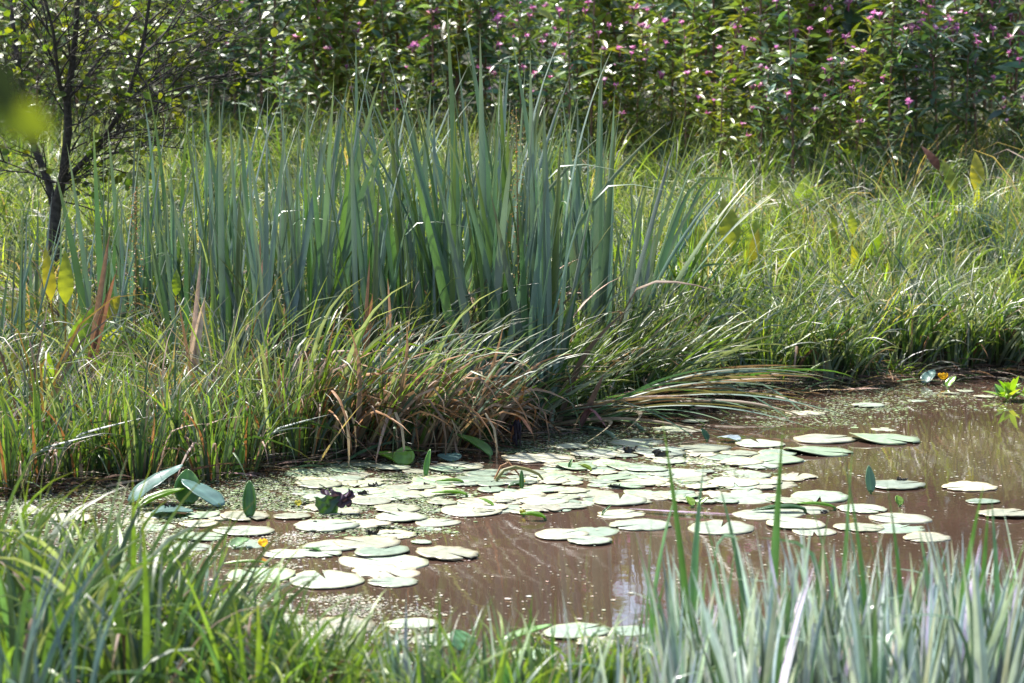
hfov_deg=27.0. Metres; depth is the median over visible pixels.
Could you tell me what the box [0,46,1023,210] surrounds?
yellow fringe grass
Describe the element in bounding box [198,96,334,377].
cattail
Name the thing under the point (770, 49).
balsam plant
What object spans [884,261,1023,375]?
sedge tussock
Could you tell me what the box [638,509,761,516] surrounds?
floating rush
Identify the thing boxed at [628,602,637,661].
reed clump
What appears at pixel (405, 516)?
lily pad
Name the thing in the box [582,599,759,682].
sedge tussock
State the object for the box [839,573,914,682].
reed clump
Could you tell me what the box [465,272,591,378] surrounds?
sedge tussock
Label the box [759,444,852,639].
reed clump
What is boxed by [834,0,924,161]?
balsam plant
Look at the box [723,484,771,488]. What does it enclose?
lily pad
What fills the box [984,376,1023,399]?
bogbean plant
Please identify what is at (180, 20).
balsam plant
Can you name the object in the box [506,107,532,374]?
dock seed stalk
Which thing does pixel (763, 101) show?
balsam plant
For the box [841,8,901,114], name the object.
balsam plant
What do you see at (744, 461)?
lily pad
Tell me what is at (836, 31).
balsam plant
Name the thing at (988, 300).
sedge tussock
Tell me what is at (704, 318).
sedge tussock
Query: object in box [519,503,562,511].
lily pad
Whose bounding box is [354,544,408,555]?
lily pad
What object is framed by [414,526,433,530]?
lily pad
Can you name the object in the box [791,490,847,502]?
lily pad
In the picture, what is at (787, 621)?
reed clump
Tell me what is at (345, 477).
lily pad
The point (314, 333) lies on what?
sedge tussock
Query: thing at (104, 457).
sedge tussock
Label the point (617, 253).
cattail
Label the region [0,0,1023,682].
ground
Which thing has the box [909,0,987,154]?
balsam plant
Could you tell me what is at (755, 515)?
lily pad
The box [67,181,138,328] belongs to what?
cattail
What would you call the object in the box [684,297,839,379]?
sedge tussock
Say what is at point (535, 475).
lily pad
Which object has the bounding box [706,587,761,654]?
reed clump
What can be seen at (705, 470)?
lily pad
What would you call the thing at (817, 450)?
lily pad
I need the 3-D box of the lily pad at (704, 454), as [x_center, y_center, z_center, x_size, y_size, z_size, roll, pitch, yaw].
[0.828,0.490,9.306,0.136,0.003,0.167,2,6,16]
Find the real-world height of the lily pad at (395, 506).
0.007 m
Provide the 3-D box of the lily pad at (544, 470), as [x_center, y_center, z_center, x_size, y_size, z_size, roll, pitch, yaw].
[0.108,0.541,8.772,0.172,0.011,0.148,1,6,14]
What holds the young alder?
on the ground at (424, 110)
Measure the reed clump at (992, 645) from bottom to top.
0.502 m
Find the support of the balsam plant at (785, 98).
on the ground at (424, 110)
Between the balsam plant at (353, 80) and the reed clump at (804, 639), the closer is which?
the reed clump at (804, 639)
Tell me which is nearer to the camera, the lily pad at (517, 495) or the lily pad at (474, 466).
the lily pad at (517, 495)
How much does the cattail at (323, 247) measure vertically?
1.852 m
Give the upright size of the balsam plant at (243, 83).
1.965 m
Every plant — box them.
[0,0,34,95]
[0,0,63,89]
[0,6,45,75]
[0,15,49,102]
[0,306,117,401]
[2,0,66,99]
[3,247,126,359]
[4,0,93,142]
[24,0,81,115]
[31,9,89,122]
[34,0,107,129]
[38,0,103,125]
[39,0,113,120]
[41,1,111,109]
[73,0,175,114]
[77,22,132,129]
[79,0,143,127]
[80,0,102,107]
[81,0,132,113]
[81,60,127,141]
[91,0,155,112]
[97,0,147,111]
[98,10,187,155]
[99,0,188,133]
[112,269,210,352]
[128,9,222,110]
[138,0,221,127]
[149,0,240,126]
[157,1,222,118]
[181,41,232,124]
[184,1,258,112]
[185,0,276,130]
[200,0,262,113]
[201,0,251,133]
[210,1,291,111]
[217,0,262,107]
[225,0,306,131]
[229,5,299,94]
[233,40,315,165]
[235,1,283,107]
[242,0,315,132]
[249,0,307,115]
[267,0,340,111]
[272,0,351,139]
[279,0,369,132]
[285,0,341,127]
[290,0,390,122]
[293,0,328,104]
[295,0,368,126]
[309,1,364,118]
[312,0,408,119]
[314,0,421,124]
[315,0,396,118]
[315,2,370,123]
[336,0,443,130]
[337,21,391,130]
[346,37,412,157]
[357,0,426,123]
[360,4,427,124]
[366,0,427,97]
[380,0,501,123]
[383,0,481,118]
[388,2,464,120]
[389,45,443,142]
[397,0,459,132]
[407,1,507,110]
[424,0,454,94]
[429,0,510,112]
[453,0,527,126]
[454,0,516,117]
[459,0,513,134]
[468,0,509,100]
[468,1,557,108]
[477,0,555,148]
[477,0,582,105]
[480,0,543,126]
[487,0,557,133]
[503,0,610,143]
[505,0,558,94]
[521,0,610,169]
[524,0,581,121]
[527,2,591,112]
[528,1,629,117]
[534,0,623,150]
[537,0,646,162]
[545,0,611,115]
[553,6,625,104]
[557,0,650,146]
[583,4,632,96]
[590,0,663,138]
[595,0,678,155]
[595,22,677,169]
[595,24,660,169]
[596,0,665,105]
[600,1,654,107]
[619,0,689,130]
[622,0,687,118]
[628,0,731,136]
[633,0,703,132]
[643,20,719,172]
[649,0,736,152]
[664,12,731,103]
[665,0,737,142]
[674,0,724,97]
[674,1,717,114]
[676,0,783,159]
[679,197,798,296]
[683,0,736,126]
[684,45,758,189]
[703,0,732,108]
[704,0,793,133]
[712,0,828,150]
[715,0,795,127]
[717,0,752,117]
[724,0,795,125]
[728,171,828,211]
[732,0,835,185]
[732,1,805,138]
[732,44,794,182]
[737,0,817,153]
[739,0,858,142]
[750,1,841,118]
[755,7,824,117]
[761,26,842,177]
[769,0,902,150]
[774,0,878,162]
[791,0,904,115]
[792,210,911,274]
[797,29,865,161]
[806,15,897,186]
[808,0,882,152]
[816,0,946,166]
[820,0,877,108]
[820,46,873,171]
[831,0,926,138]
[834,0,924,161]
[841,0,925,182]
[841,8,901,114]
[853,0,918,112]
[857,0,948,150]
[872,18,935,173]
[895,0,969,130]
[897,0,980,173]
[901,146,1023,232]
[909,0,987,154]
[910,1,959,108]
[912,0,955,116]
[912,0,956,122]
[917,2,988,100]
[921,0,1023,154]
[928,0,1023,123]
[930,22,995,164]
[936,0,1012,158]
[937,12,969,117]
[940,1,1023,112]
[942,0,1023,150]
[948,0,1023,165]
[949,0,1023,136]
[976,16,1022,112]
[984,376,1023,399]
[986,0,1023,133]
[989,0,1023,86]
[994,15,1018,120]
[1000,88,1023,183]
[1007,46,1023,65]
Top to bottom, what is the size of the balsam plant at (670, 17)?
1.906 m
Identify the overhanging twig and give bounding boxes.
[0,62,53,141]
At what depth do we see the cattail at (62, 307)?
11.32 m
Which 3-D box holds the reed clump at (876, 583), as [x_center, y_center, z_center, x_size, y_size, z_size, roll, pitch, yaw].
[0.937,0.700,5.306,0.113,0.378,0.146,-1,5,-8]
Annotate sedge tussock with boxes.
[0,310,117,413]
[0,343,173,491]
[0,348,156,490]
[0,376,114,495]
[0,446,127,592]
[0,450,232,682]
[0,468,200,600]
[0,476,84,616]
[0,477,258,656]
[0,497,190,681]
[0,505,290,682]
[0,511,147,623]
[0,519,136,682]
[1,308,165,385]
[1,471,123,595]
[2,292,210,393]
[2,458,127,629]
[2,505,37,560]
[3,475,129,579]
[6,491,153,575]
[17,524,182,649]
[20,358,200,479]
[49,293,217,381]
[54,336,212,491]
[82,338,243,483]
[84,541,271,680]
[95,545,372,682]
[98,521,328,682]
[102,533,288,680]
[108,532,229,608]
[110,502,319,631]
[114,314,242,391]
[132,343,310,480]
[148,312,302,373]
[172,569,273,616]
[172,597,301,667]
[176,359,332,473]
[180,306,385,384]
[190,613,352,682]
[192,561,407,682]
[194,334,356,466]
[200,585,286,618]
[201,315,411,363]
[215,352,385,464]
[216,577,413,682]
[218,583,362,672]
[228,625,361,682]
[231,605,354,674]
[243,291,440,455]
[246,288,498,373]
[266,350,388,459]
[272,626,413,682]
[276,603,392,682]
[277,278,515,466]
[277,282,530,460]
[301,606,496,682]
[303,625,368,657]
[305,298,467,455]
[305,632,411,682]
[306,612,402,680]
[311,601,422,673]
[312,617,402,680]
[318,252,479,359]
[337,586,522,682]
[339,309,558,463]
[340,273,570,406]
[353,604,563,682]
[374,595,522,682]
[381,306,584,369]
[384,293,600,443]
[391,288,600,456]
[443,615,626,682]
[447,606,566,682]
[459,595,631,682]
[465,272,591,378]
[470,279,659,364]
[500,320,635,431]
[524,602,660,682]
[527,611,636,682]
[529,255,673,396]
[529,275,712,384]
[530,309,641,423]
[566,299,664,415]
[570,263,692,362]
[571,612,687,682]
[577,266,765,366]
[581,291,703,400]
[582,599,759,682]
[612,287,774,383]
[623,275,770,409]
[648,286,802,374]
[658,280,791,399]
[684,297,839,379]
[692,272,876,381]
[720,276,886,379]
[747,280,946,381]
[772,263,889,367]
[808,252,994,369]
[837,233,951,365]
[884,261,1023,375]
[934,280,1023,366]
[969,236,1023,367]
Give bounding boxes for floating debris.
[357,490,368,494]
[366,528,379,534]
[368,481,378,486]
[622,446,637,452]
[652,449,670,456]
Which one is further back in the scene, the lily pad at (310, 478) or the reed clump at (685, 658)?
the lily pad at (310, 478)
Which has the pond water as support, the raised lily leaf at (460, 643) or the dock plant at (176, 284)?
the raised lily leaf at (460, 643)
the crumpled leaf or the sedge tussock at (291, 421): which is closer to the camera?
the crumpled leaf
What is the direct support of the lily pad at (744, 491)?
on the pond water
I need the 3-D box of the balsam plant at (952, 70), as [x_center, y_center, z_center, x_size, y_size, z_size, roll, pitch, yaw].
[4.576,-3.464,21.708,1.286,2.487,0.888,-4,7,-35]
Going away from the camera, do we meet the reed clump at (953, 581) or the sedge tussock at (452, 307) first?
the reed clump at (953, 581)
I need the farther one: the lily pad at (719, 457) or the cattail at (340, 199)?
the cattail at (340, 199)
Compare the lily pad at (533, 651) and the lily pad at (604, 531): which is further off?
the lily pad at (604, 531)
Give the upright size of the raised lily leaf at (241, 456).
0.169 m
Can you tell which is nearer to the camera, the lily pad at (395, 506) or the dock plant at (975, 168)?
the lily pad at (395, 506)
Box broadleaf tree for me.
[549,0,1022,116]
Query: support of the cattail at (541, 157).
on the pond water
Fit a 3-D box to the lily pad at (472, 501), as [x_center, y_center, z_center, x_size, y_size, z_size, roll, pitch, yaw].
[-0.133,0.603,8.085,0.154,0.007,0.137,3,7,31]
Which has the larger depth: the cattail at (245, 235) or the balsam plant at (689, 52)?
the balsam plant at (689, 52)
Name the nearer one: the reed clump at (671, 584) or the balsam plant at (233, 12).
the reed clump at (671, 584)
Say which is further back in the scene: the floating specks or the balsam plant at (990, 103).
the balsam plant at (990, 103)
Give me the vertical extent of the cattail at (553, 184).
1.658 m
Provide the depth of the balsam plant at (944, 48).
17.70 m
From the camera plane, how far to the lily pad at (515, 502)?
8.07 m
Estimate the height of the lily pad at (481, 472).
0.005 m
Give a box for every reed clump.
[0,571,125,682]
[0,576,189,682]
[3,574,175,682]
[13,527,118,682]
[40,541,102,682]
[178,558,210,678]
[196,618,210,682]
[214,566,243,658]
[305,615,318,678]
[316,601,338,649]
[368,597,425,682]
[396,616,438,681]
[416,590,456,658]
[454,631,486,682]
[467,614,480,677]
[469,615,479,673]
[487,601,538,682]
[488,591,509,682]
[503,593,535,675]
[533,605,572,682]
[551,588,623,682]
[555,622,582,676]
[560,628,638,682]
[582,597,608,680]
[602,586,644,673]
[607,618,619,682]
[621,477,681,658]
[621,612,648,678]
[623,621,722,682]
[627,602,706,682]
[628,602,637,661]
[630,555,706,643]
[632,527,678,650]
[637,622,657,682]
[641,633,661,682]
[644,546,704,682]
[646,610,715,682]
[662,419,739,672]
[665,542,717,657]
[670,545,737,640]
[676,598,725,664]
[677,592,716,672]
[678,571,715,677]
[679,467,706,646]
[684,613,708,675]
[689,572,758,682]
[691,568,767,682]
[693,603,764,682]
[696,493,728,622]
[706,543,789,682]
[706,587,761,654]
[707,531,815,682]
[717,429,804,655]
[723,614,746,652]
[726,529,860,643]
[729,569,813,682]
[733,530,811,668]
[734,548,780,630]
[740,548,796,635]
[747,547,799,631]
[750,576,773,682]
[754,528,820,682]
[755,591,818,682]
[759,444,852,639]
[764,527,816,672]
[771,573,829,682]
[779,545,878,637]
[780,509,829,600]
[781,521,838,635]
[791,529,887,679]
[792,546,857,682]
[795,545,819,634]
[796,593,850,682]
[810,570,847,648]
[811,504,862,618]
[811,584,852,682]
[812,581,841,630]
[813,535,916,682]
[814,557,868,638]
[816,568,954,682]
[820,541,921,682]
[820,545,889,682]
[832,587,895,668]
[838,620,862,657]
[839,437,925,673]
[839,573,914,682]
[848,569,893,613]
[859,548,896,637]
[864,544,888,622]
[865,528,885,637]
[865,564,924,653]
[872,481,953,639]
[876,540,956,634]
[879,534,1023,682]
[881,521,993,621]
[882,539,925,627]
[883,569,912,682]
[883,600,902,682]
[891,547,958,682]
[907,528,986,682]
[907,555,949,667]
[914,543,958,666]
[919,485,983,624]
[926,552,962,660]
[931,536,970,665]
[933,537,1022,682]
[933,572,1007,621]
[936,530,998,596]
[939,503,1005,623]
[944,557,1012,641]
[952,545,1017,630]
[952,545,1022,634]
[961,561,1016,682]
[978,559,1023,594]
[982,495,1023,682]
[983,561,1023,682]
[986,581,1019,623]
[1000,511,1022,622]
[1000,552,1023,682]
[1005,545,1023,626]
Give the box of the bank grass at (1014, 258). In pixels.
[569,146,1023,393]
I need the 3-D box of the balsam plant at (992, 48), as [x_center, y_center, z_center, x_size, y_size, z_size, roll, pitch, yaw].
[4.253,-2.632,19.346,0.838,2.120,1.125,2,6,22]
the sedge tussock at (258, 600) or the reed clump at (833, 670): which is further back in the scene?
the sedge tussock at (258, 600)
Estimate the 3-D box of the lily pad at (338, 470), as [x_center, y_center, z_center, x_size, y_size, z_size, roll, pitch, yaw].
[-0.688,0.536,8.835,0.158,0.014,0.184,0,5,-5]
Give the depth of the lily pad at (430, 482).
8.56 m
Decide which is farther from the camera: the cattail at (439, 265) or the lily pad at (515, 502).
the cattail at (439, 265)
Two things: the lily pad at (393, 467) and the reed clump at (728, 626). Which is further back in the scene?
the lily pad at (393, 467)
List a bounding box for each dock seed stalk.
[124,187,153,363]
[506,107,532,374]
[865,225,902,255]
[875,174,889,197]
[908,213,938,241]
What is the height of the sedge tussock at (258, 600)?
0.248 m
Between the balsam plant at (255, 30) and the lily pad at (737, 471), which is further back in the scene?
the balsam plant at (255, 30)
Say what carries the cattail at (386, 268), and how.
on the pond water
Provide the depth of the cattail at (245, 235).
10.16 m
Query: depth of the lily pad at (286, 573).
6.74 m
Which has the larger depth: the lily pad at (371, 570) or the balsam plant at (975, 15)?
the balsam plant at (975, 15)
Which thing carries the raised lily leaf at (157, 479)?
on the pond water
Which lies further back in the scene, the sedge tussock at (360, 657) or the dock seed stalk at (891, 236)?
the dock seed stalk at (891, 236)
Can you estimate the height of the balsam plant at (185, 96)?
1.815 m
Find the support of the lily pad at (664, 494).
on the pond water
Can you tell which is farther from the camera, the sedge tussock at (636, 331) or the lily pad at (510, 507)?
the sedge tussock at (636, 331)
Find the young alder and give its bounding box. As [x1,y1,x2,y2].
[0,0,302,294]
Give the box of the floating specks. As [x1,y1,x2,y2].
[0,393,1018,652]
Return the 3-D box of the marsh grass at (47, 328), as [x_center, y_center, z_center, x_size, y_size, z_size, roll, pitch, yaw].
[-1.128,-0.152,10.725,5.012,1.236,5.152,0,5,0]
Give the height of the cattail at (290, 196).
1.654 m
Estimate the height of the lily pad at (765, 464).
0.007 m
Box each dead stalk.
[86,233,115,389]
[164,306,196,401]
[186,257,204,427]
[258,240,262,304]
[283,303,287,343]
[363,258,372,367]
[386,284,393,369]
[510,376,531,441]
[577,375,605,429]
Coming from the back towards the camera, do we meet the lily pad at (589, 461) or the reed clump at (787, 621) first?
the lily pad at (589, 461)
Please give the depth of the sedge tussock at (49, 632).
4.59 m
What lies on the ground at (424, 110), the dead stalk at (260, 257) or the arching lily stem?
the dead stalk at (260, 257)
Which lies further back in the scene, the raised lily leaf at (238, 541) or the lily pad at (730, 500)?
the lily pad at (730, 500)
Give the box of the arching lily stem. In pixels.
[494,462,542,481]
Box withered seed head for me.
[510,419,520,446]
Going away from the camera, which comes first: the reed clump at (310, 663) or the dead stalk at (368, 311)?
the reed clump at (310, 663)
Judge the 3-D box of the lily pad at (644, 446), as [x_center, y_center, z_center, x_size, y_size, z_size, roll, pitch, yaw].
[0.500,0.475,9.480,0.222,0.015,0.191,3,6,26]
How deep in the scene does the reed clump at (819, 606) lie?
4.98 m
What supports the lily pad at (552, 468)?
on the pond water
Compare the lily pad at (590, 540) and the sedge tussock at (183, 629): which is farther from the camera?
the lily pad at (590, 540)
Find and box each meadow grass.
[0,57,1023,382]
[629,75,1023,256]
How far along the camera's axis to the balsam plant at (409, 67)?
19.71 m
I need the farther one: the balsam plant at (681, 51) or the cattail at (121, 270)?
the balsam plant at (681, 51)
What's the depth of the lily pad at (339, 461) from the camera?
9.08 m
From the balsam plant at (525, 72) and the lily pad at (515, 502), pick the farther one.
the balsam plant at (525, 72)
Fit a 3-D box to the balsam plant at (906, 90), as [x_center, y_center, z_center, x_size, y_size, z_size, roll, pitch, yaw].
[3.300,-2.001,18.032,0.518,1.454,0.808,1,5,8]
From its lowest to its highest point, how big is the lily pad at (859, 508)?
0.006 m
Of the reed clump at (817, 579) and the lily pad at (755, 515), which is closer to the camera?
the reed clump at (817, 579)
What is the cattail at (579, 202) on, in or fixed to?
on the pond water
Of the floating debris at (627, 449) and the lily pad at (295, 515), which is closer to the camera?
the lily pad at (295, 515)
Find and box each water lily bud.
[258,538,267,549]
[294,500,301,507]
[938,372,947,383]
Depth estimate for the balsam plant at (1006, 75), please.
24.47 m
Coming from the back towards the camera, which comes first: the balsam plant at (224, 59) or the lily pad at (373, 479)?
the balsam plant at (224, 59)
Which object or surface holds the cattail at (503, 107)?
on the pond water
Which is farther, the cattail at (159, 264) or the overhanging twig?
the cattail at (159, 264)
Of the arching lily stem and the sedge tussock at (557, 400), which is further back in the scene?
the sedge tussock at (557, 400)
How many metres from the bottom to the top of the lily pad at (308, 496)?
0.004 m
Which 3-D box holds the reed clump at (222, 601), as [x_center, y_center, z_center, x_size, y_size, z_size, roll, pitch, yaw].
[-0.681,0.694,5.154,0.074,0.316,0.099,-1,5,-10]
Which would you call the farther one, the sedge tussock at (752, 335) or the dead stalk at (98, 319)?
the sedge tussock at (752, 335)
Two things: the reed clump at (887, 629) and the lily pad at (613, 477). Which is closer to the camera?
the reed clump at (887, 629)
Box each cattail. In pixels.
[0,207,69,369]
[0,231,38,363]
[7,189,67,344]
[33,195,107,360]
[53,121,142,361]
[58,217,120,322]
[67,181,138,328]
[76,151,168,331]
[88,102,167,322]
[90,83,188,302]
[102,213,168,357]
[105,228,142,326]
[108,201,166,325]
[117,159,194,325]
[119,162,204,336]
[134,200,201,328]
[148,197,216,362]
[149,188,214,332]
[164,89,265,324]
[174,218,239,380]
[181,79,319,365]
[187,90,290,300]
[196,175,275,322]
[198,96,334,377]
[206,172,278,345]
[221,173,383,376]
[226,99,339,356]
[236,184,294,349]
[251,141,356,353]
[252,90,324,324]
[253,120,350,317]
[264,94,376,310]
[277,123,450,325]
[278,78,348,207]
[285,134,366,306]
[286,41,472,348]
[300,201,336,314]
[301,210,335,292]
[302,46,405,385]
[306,122,371,331]
[313,10,608,367]
[313,115,421,337]
[317,98,463,377]
[333,116,527,347]
[339,79,580,293]
[340,174,352,352]
[342,80,460,294]
[342,160,430,325]
[344,77,662,389]
[347,54,479,356]
[347,92,596,325]
[369,84,474,365]
[388,130,478,326]
[408,168,577,362]
[410,73,498,314]
[429,46,569,301]
[436,99,613,430]
[438,7,632,349]
[442,102,591,429]
[447,50,543,316]
[448,94,568,299]
[461,38,571,319]
[466,175,529,371]
[487,27,675,425]
[491,139,562,249]
[509,91,589,333]
[514,104,608,320]
[521,133,592,310]
[531,385,729,436]
[536,96,617,291]
[559,45,713,356]
[561,142,594,294]
[568,151,657,344]
[568,380,822,445]
[580,170,659,339]
[586,214,633,327]
[605,367,864,434]
[627,114,772,330]
[633,372,822,419]
[634,359,821,398]
[644,123,768,308]
[665,202,787,324]
[671,213,739,291]
[691,364,853,411]
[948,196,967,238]
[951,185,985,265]
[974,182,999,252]
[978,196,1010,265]
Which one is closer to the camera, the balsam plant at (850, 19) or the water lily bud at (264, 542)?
the water lily bud at (264, 542)
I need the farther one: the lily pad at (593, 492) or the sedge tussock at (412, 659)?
the lily pad at (593, 492)
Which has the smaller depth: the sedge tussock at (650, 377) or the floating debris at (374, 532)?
the floating debris at (374, 532)
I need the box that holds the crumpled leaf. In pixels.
[314,488,355,513]
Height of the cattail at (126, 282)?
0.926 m
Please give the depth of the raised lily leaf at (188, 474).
8.03 m
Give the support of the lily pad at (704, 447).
on the pond water
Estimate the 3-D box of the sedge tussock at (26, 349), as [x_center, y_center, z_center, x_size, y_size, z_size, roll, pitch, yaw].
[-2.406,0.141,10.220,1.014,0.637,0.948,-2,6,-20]
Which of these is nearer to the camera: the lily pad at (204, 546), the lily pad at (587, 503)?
the lily pad at (204, 546)
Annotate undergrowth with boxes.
[3,0,1023,109]
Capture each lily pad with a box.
[14,507,46,513]
[49,513,91,521]
[121,517,159,525]
[144,512,175,517]
[145,524,175,530]
[166,532,222,540]
[169,542,209,550]
[178,519,217,526]
[185,511,219,517]
[209,514,226,519]
[213,525,274,534]
[220,511,269,520]
[227,539,267,548]
[227,568,294,582]
[262,614,307,628]
[264,549,306,558]
[273,513,310,518]
[284,468,320,476]
[287,509,311,512]
[289,570,364,588]
[291,490,310,494]
[293,519,359,531]
[295,479,341,488]
[295,548,341,556]
[299,615,375,635]
[301,477,327,479]
[302,494,325,498]
[302,539,355,550]
[303,504,317,510]
[308,468,328,470]
[324,460,377,467]
[327,467,364,474]
[328,475,363,480]
[332,507,360,514]
[333,487,362,493]
[333,536,400,548]
[336,519,393,528]
[338,480,357,484]
[339,554,428,569]
[343,472,371,476]
[346,507,369,510]
[347,480,384,486]
[351,497,390,504]
[352,462,373,465]
[352,563,419,577]
[353,495,369,499]
[354,487,387,494]
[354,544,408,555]
[364,484,391,489]
[365,478,384,480]
[366,493,408,500]
[368,577,417,586]
[370,463,389,466]
[370,529,415,538]
[373,489,408,496]
[373,503,419,512]
[375,511,426,521]
[376,464,410,469]
[382,476,413,481]
[384,484,422,490]
[384,617,437,628]
[386,480,408,483]
[398,490,434,497]
[402,469,430,472]
[407,485,436,488]
[409,482,428,485]
[411,539,431,543]
[411,633,477,646]
[412,477,456,485]
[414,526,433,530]
[415,518,460,526]
[416,545,478,559]
[420,488,455,494]
[421,494,448,499]
[423,475,452,480]
[425,482,456,488]
[427,499,456,504]
[429,461,483,471]
[429,465,467,471]
[441,504,501,516]
[442,468,484,473]
[448,493,474,497]
[449,481,477,485]
[455,475,499,481]
[457,497,496,503]
[464,469,507,475]
[471,503,508,509]
[472,508,495,511]
[474,496,515,501]
[475,480,506,485]
[477,487,504,491]
[493,491,546,498]
[497,489,519,492]
[501,452,575,462]
[501,504,521,512]
[503,479,536,484]
[504,500,524,503]
[506,475,525,477]
[509,509,539,513]
[510,469,545,474]
[513,646,554,659]
[516,476,539,482]
[519,484,564,491]
[519,497,568,504]
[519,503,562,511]
[524,470,557,476]
[530,472,565,477]
[535,528,588,539]
[537,472,583,481]
[537,477,569,483]
[540,466,566,469]
[543,463,580,466]
[543,622,609,638]
[544,493,580,499]
[549,508,570,511]
[553,443,588,447]
[554,462,596,469]
[554,487,589,492]
[556,470,572,473]
[556,503,586,507]
[560,480,582,484]
[565,500,580,502]
[566,488,613,496]
[567,536,611,544]
[570,449,620,456]
[571,527,619,536]
[575,500,593,505]
[576,636,616,648]
[578,460,619,466]
[578,476,596,479]
[583,497,594,502]
[585,467,616,470]
[587,483,610,486]
[589,449,611,451]
[589,479,616,483]
[590,469,617,473]
[592,458,628,466]
[593,493,646,505]
[596,454,614,457]
[597,474,638,479]
[597,509,645,518]
[599,445,648,452]
[602,472,629,476]
[602,482,627,488]
[605,463,644,471]
[607,482,641,487]
[609,438,662,445]
[609,518,670,530]
[611,625,647,635]
[616,447,649,451]
[616,453,636,456]
[619,478,665,485]
[621,471,642,474]
[624,490,664,497]
[625,465,667,470]
[630,472,668,477]
[632,448,685,455]
[634,493,670,500]
[644,454,672,458]
[644,477,669,481]
[646,468,706,478]
[649,472,673,475]
[650,446,684,450]
[651,457,689,463]
[653,425,694,432]
[653,458,685,463]
[659,491,698,497]
[666,490,694,493]
[667,494,698,499]
[673,479,710,484]
[676,498,694,501]
[677,443,731,451]
[677,476,711,480]
[680,429,706,431]
[681,419,708,421]
[684,457,733,465]
[685,483,718,488]
[686,452,716,456]
[688,520,753,534]
[694,469,714,472]
[695,499,715,502]
[702,491,727,495]
[704,454,749,460]
[709,478,758,486]
[710,493,775,503]
[712,498,738,502]
[714,467,735,469]
[719,450,758,455]
[719,457,763,464]
[720,470,758,475]
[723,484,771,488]
[727,472,770,478]
[731,489,761,493]
[732,509,803,519]
[735,439,784,447]
[739,462,778,468]
[751,452,803,463]
[751,478,781,483]
[752,478,797,489]
[754,485,776,488]
[758,449,796,454]
[758,493,781,496]
[766,517,824,528]
[770,497,812,503]
[771,476,803,480]
[782,473,817,478]
[783,446,852,456]
[785,410,826,414]
[785,506,828,514]
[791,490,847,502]
[792,528,836,535]
[793,434,857,443]
[833,523,883,530]
[836,504,886,512]
[849,432,919,444]
[851,402,884,406]
[869,513,931,523]
[871,427,895,430]
[873,523,923,532]
[875,480,925,488]
[903,531,950,542]
[907,400,926,401]
[941,481,997,490]
[957,389,972,391]
[965,498,999,503]
[974,395,990,396]
[979,508,1023,516]
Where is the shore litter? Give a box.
[0,348,1023,500]
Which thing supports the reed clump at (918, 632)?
on the ground at (424, 110)
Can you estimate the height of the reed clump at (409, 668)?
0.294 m
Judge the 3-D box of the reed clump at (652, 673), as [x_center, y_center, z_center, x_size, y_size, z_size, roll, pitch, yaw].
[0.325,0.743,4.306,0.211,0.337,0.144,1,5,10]
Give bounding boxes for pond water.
[0,374,1023,682]
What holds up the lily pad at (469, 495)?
on the pond water
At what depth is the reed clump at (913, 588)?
5.00 m
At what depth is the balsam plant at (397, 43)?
22.45 m
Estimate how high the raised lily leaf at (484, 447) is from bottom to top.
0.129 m
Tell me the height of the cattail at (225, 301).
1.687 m
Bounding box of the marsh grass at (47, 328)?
[0,188,759,467]
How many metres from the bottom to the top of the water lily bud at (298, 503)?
0.060 m
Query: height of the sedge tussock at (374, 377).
0.886 m
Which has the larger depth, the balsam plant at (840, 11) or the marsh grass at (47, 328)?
the balsam plant at (840, 11)
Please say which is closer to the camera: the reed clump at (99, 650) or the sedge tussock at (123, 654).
the reed clump at (99, 650)
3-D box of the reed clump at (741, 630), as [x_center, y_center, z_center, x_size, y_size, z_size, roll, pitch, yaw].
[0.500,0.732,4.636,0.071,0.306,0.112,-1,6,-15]
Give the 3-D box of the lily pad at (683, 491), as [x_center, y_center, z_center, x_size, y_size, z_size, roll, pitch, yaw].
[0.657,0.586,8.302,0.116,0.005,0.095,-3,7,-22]
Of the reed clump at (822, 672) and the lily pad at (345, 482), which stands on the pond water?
the lily pad at (345, 482)
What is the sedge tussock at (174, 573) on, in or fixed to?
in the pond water
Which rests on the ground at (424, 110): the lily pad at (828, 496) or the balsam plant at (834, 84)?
the balsam plant at (834, 84)
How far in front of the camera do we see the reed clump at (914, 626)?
4.89 m
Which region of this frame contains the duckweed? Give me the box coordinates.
[0,380,1023,561]
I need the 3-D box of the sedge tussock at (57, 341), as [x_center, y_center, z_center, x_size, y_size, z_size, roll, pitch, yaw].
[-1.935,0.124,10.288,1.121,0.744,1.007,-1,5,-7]
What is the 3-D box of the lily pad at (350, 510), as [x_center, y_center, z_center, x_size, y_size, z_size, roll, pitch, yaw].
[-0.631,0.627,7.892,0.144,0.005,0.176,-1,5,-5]
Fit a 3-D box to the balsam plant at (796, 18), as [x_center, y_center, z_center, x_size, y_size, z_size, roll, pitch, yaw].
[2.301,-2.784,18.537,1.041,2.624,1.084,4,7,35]
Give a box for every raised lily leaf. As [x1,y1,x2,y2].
[127,464,182,504]
[137,488,184,507]
[150,505,192,514]
[174,469,199,504]
[181,479,224,508]
[224,559,267,566]
[229,537,249,549]
[231,442,244,477]
[242,480,256,518]
[303,546,321,552]
[376,451,397,464]
[392,446,414,464]
[423,449,430,475]
[431,490,467,497]
[435,478,463,482]
[437,453,461,462]
[449,629,473,653]
[457,434,492,458]
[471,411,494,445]
[479,498,494,505]
[498,624,550,645]
[507,481,528,487]
[519,470,523,488]
[520,511,546,520]
[578,464,591,470]
[601,505,610,515]
[685,496,695,507]
[696,497,708,504]
[701,428,709,441]
[717,435,740,440]
[752,504,806,512]
[797,501,835,509]
[865,465,875,493]
[895,495,903,506]
[920,370,935,384]
[945,376,955,387]
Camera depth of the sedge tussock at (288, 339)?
10.07 m

